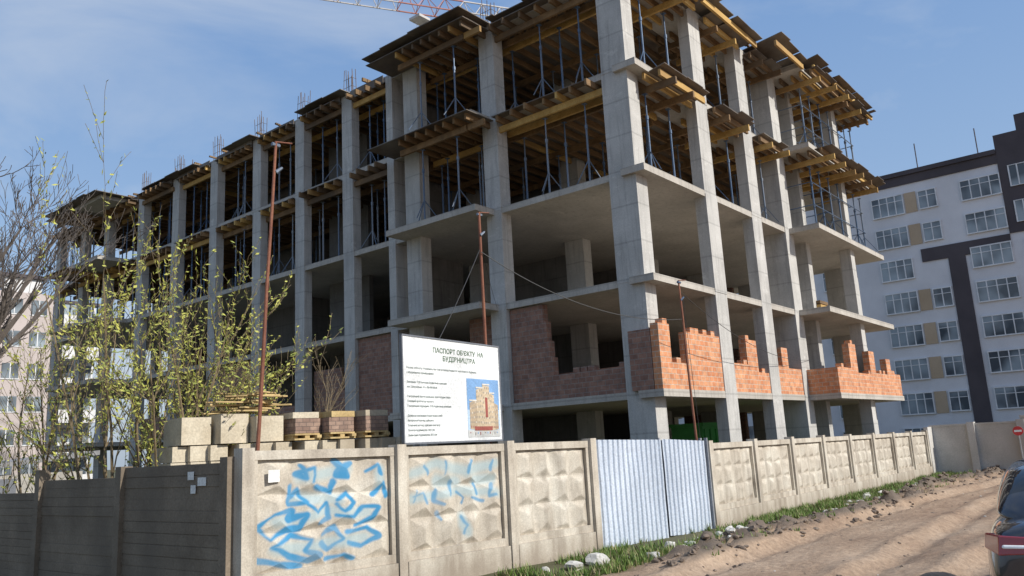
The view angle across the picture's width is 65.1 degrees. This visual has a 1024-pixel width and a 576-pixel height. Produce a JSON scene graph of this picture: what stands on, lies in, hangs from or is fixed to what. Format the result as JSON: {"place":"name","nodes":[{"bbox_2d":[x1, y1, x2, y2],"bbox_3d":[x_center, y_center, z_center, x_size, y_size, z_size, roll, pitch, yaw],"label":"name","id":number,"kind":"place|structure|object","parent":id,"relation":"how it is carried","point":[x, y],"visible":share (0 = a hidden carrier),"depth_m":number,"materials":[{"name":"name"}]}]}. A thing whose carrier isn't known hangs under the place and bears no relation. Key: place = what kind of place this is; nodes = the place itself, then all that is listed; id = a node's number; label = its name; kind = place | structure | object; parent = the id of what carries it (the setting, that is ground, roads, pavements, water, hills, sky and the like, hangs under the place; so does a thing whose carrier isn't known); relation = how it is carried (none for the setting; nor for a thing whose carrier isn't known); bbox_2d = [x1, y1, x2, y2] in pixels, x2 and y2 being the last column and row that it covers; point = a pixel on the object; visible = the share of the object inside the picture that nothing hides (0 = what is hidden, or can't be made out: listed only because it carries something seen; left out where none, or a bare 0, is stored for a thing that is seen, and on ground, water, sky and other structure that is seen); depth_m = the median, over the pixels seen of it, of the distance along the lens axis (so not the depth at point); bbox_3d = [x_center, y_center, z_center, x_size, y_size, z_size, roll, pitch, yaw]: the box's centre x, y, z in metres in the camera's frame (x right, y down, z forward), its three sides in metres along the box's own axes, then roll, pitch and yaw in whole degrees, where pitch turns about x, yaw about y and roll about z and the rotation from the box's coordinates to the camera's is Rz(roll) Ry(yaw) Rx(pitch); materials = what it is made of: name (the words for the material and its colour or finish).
{"place":"outdoors","nodes":[
{"label":"outdoors","id":0,"kind":"place"},
{"bbox_2d":[0,272,99,478],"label":"residential building","id":1,"kind":"structure","parent":0,"point":[21,323],"depth_m":70.58,"materials":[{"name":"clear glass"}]},
{"bbox_2d":[0,272,99,478],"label":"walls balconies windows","id":2,"kind":"structure","parent":1,"relation":"in","point":[21,322],"depth_m":70.58,"materials":[{"name":"white paint"}]},
{"bbox_2d":[0,450,99,493],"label":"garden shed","id":3,"kind":"structure","parent":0,"point":[12,489],"depth_m":20.46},
{"bbox_2d":[0,0,1023,470],"label":"sky","id":4,"kind":"structure","parent":0,"point":[181,75],"materials":[{"name":"blue"}]},
{"bbox_2d":[89,466,1005,575],"bbox_3d":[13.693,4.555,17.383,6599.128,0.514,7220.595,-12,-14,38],"label":"ground","id":5,"kind":"structure","parent":0,"point":[923,534],"depth_m":13.64,"materials":[{"name":"brown soil"}]},
{"bbox_2d":[0,156,84,364],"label":"bare tree","id":6,"kind":"object","parent":5,"relation":"on","point":[6,302],"visible":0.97,"depth_m":18.51,"materials":[{"name":"grey plant"}]},
{"bbox_2d":[0,266,121,493],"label":"budding shrub","id":7,"kind":"object","parent":5,"relation":"on","point":[45,464],"visible":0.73,"depth_m":15.73,"materials":[{"name":"green plant"}]},
{"bbox_2d":[0,146,158,353],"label":"bare tree","id":8,"kind":"object","parent":5,"relation":"on","point":[36,316],"visible":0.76,"depth_m":25.38,"materials":[{"name":"grey plant"}]},
{"bbox_2d":[0,457,233,575],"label":"concrete plank fence","id":9,"kind":"object","parent":5,"relation":"on","point":[174,520],"visible":0.99,"depth_m":11.86,"materials":[{"name":"concrete"}]},
{"bbox_2d":[0,80,258,479],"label":"budding shrub","id":10,"kind":"object","parent":5,"relation":"on","point":[138,383],"visible":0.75,"depth_m":14.33,"materials":[{"name":"green plant"}]},
{"bbox_2d":[31,206,342,466],"bbox_3d":[-6.294,1.872,14.620,4.696,6.528,4.910,6,-14,-37],"label":"budding shrub","id":11,"kind":"object","parent":5,"relation":"on","point":[176,377],"visible":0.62,"depth_m":14.21,"materials":[{"name":"green plant"}]},
{"bbox_2d":[98,323,315,467],"bbox_3d":[-5.377,2.919,16.325,2.869,5.051,5.822,-7,-12,18],"label":"budding shrub","id":12,"kind":"object","parent":5,"relation":"on","point":[227,370],"visible":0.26,"depth_m":15.53,"materials":[{"name":"green plant"}]},
{"bbox_2d":[255,141,291,450],"bbox_3d":[-3.603,1.019,12.032,0.618,6.882,0.131,3,-13,-26],"label":"rusty pole","id":13,"kind":"object","parent":5,"relation":"on","point":[275,171],"visible":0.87,"depth_m":12.14,"materials":[{"name":"metal"}]},
{"bbox_2d":[151,391,412,465],"bbox_3d":[-4.048,3.483,14.307,4.339,3.288,1.884,5,-14,-34],"label":"pallet stack","id":14,"kind":"object","parent":5,"relation":"on","point":[327,429],"visible":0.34,"depth_m":14.11,"materials":[{"name":"concrete"}]},
{"bbox_2d":[313,340,370,440],"bbox_3d":[-4.659,3.675,20.340,1.930,5.036,2.098,1,-12,-21],"label":"young tree","id":15,"kind":"object","parent":5,"relation":"on","point":[329,397],"visible":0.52,"depth_m":20.31,"materials":[{"name":"brown plant"}]},
{"bbox_2d":[323,0,507,25],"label":"tower crane","id":16,"kind":"object","parent":5,"relation":"on","point":[419,19],"visible":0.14,"depth_m":54.91,"materials":[{"name":"red metal"}]},
{"bbox_2d":[238,103,630,445],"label":"interior wall","id":17,"kind":"structure","parent":5,"relation":"on","point":[448,283],"depth_m":33.51,"materials":[{"name":"concrete"}]},
{"bbox_2d":[399,334,502,446],"bbox_3d":[-1.092,3.022,15.475,0.133,4.040,3.100,-10,-13,33],"label":"construction information board","id":18,"kind":"object","parent":5,"relation":"on","point":[450,391],"visible":1,"depth_m":15.47,"materials":[{"name":"white plastic"}]},
{"bbox_2d":[46,0,878,478],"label":"columns","id":19,"kind":"structure","parent":5,"relation":"on","point":[780,270],"depth_m":28.86,"materials":[{"name":"concrete"}]},
{"bbox_2d":[45,0,904,451],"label":"floor slabs","id":20,"kind":"structure","parent":19,"relation":"on","point":[547,226],"depth_m":29.19,"materials":[{"name":"concrete"}]},
{"bbox_2d":[64,0,497,283],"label":"rebar","id":21,"kind":"object","parent":20,"relation":"on","point":[180,164],"visible":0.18,"depth_m":35.55,"materials":[{"name":"metal"}]},
{"bbox_2d":[42,0,885,411],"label":"formwork","id":22,"kind":"object","parent":20,"relation":"on","point":[428,42],"visible":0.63,"depth_m":30.14,"materials":[{"name":"brown wood"}]},
{"bbox_2d":[69,0,877,323],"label":"steel props","id":23,"kind":"object","parent":20,"relation":"on","point":[549,176],"visible":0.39,"depth_m":30.73,"materials":[{"name":"grey metal"}]},
{"bbox_2d":[141,304,902,439],"bbox_3d":[-0.851,4.601,36.979,30.180,2.877,18.760,-12,-14,38],"label":"brick infill","id":24,"kind":"object","parent":20,"relation":"on","point":[654,364],"visible":0.77,"depth_m":24.49,"materials":[{"name":"brick"}]},
{"bbox_2d":[179,287,749,462],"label":"block walls","id":25,"kind":"structure","parent":5,"relation":"on","point":[743,416],"depth_m":39.83,"materials":[{"name":"brick"}]},
{"bbox_2d":[476,212,491,443],"bbox_3d":[-0.438,1.785,16.783,0.276,6.915,0.747,-3,-11,2],"label":"rusty pole","id":26,"kind":"object","parent":5,"relation":"on","point":[478,214],"visible":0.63,"depth_m":16.98,"materials":[{"name":"metal"}]},
{"bbox_2d":[439,249,793,434],"bbox_3d":[3.244,2.302,23.677,6.908,4.406,18.706,-12,-14,38],"label":"overhead cable","id":27,"kind":"object","parent":26,"relation":"attached to","point":[594,308],"visible":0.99,"depth_m":18.70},
{"bbox_2d":[233,430,933,575],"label":"concrete fence","id":28,"kind":"object","parent":5,"relation":"on","point":[447,510],"visible":1,"depth_m":12.59,"materials":[{"name":"concrete"}]},
{"bbox_2d":[596,438,715,547],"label":"corrugated metal gate","id":29,"kind":"structure","parent":5,"relation":"on","point":[658,488],"depth_m":15.86,"materials":[{"name":"silver metal"}]},
{"bbox_2d":[676,280,697,439],"bbox_3d":[4.366,2.629,19.481,0.123,5.812,0.346,-12,-14,38],"label":"rusty pole","id":30,"kind":"object","parent":5,"relation":"on","point":[689,380],"visible":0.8,"depth_m":19.61,"materials":[{"name":"metal"}]},
{"bbox_2d":[668,422,718,442],"bbox_3d":[6.964,6.114,28.972,1.400,2.420,2.600,-12,-14,38],"label":"green waste container","id":31,"kind":"object","parent":5,"relation":"on","point":[709,431],"visible":0.21,"depth_m":28.26,"materials":[{"name":"paint"}]},
{"bbox_2d":[542,465,1006,575],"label":"rubble","id":32,"kind":"object","parent":5,"relation":"on","point":[729,531],"visible":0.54,"depth_m":14.67,"materials":[{"name":"stone"}]},
{"bbox_2d":[805,112,1023,436],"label":"apartment block","id":33,"kind":"structure","parent":5,"relation":"on","point":[941,286],"depth_m":67.61,"materials":[{"name":"white paint"}]},
{"bbox_2d":[923,415,1023,472],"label":"perimeter wall","id":34,"kind":"structure","parent":5,"relation":"on","point":[971,446],"depth_m":31.44,"materials":[{"name":"concrete"}]},
{"bbox_2d":[985,459,1023,575],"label":"parked car","id":35,"kind":"object","parent":5,"relation":"on","point":[1004,541],"visible":1,"depth_m":6.86,"materials":[{"name":"paint"}]},
{"bbox_2d":[1013,425,1023,458],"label":"no entry sign","id":36,"kind":"object","parent":5,"relation":"on","point":[1017,430],"visible":1,"depth_m":29.75,"materials":[{"name":"red metal"}]},
{"bbox_2d":[678,293,754,438],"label":"distant apartment block","id":37,"kind":"structure","parent":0,"point":[750,425],"depth_m":97.94,"materials":[{"name":"white concrete"}]},
{"bbox_2d":[494,469,974,575],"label":"grass","id":38,"kind":"structure","parent":0,"point":[642,557],"depth_m":14.11,"materials":[{"name":"green plant"}]}
]}

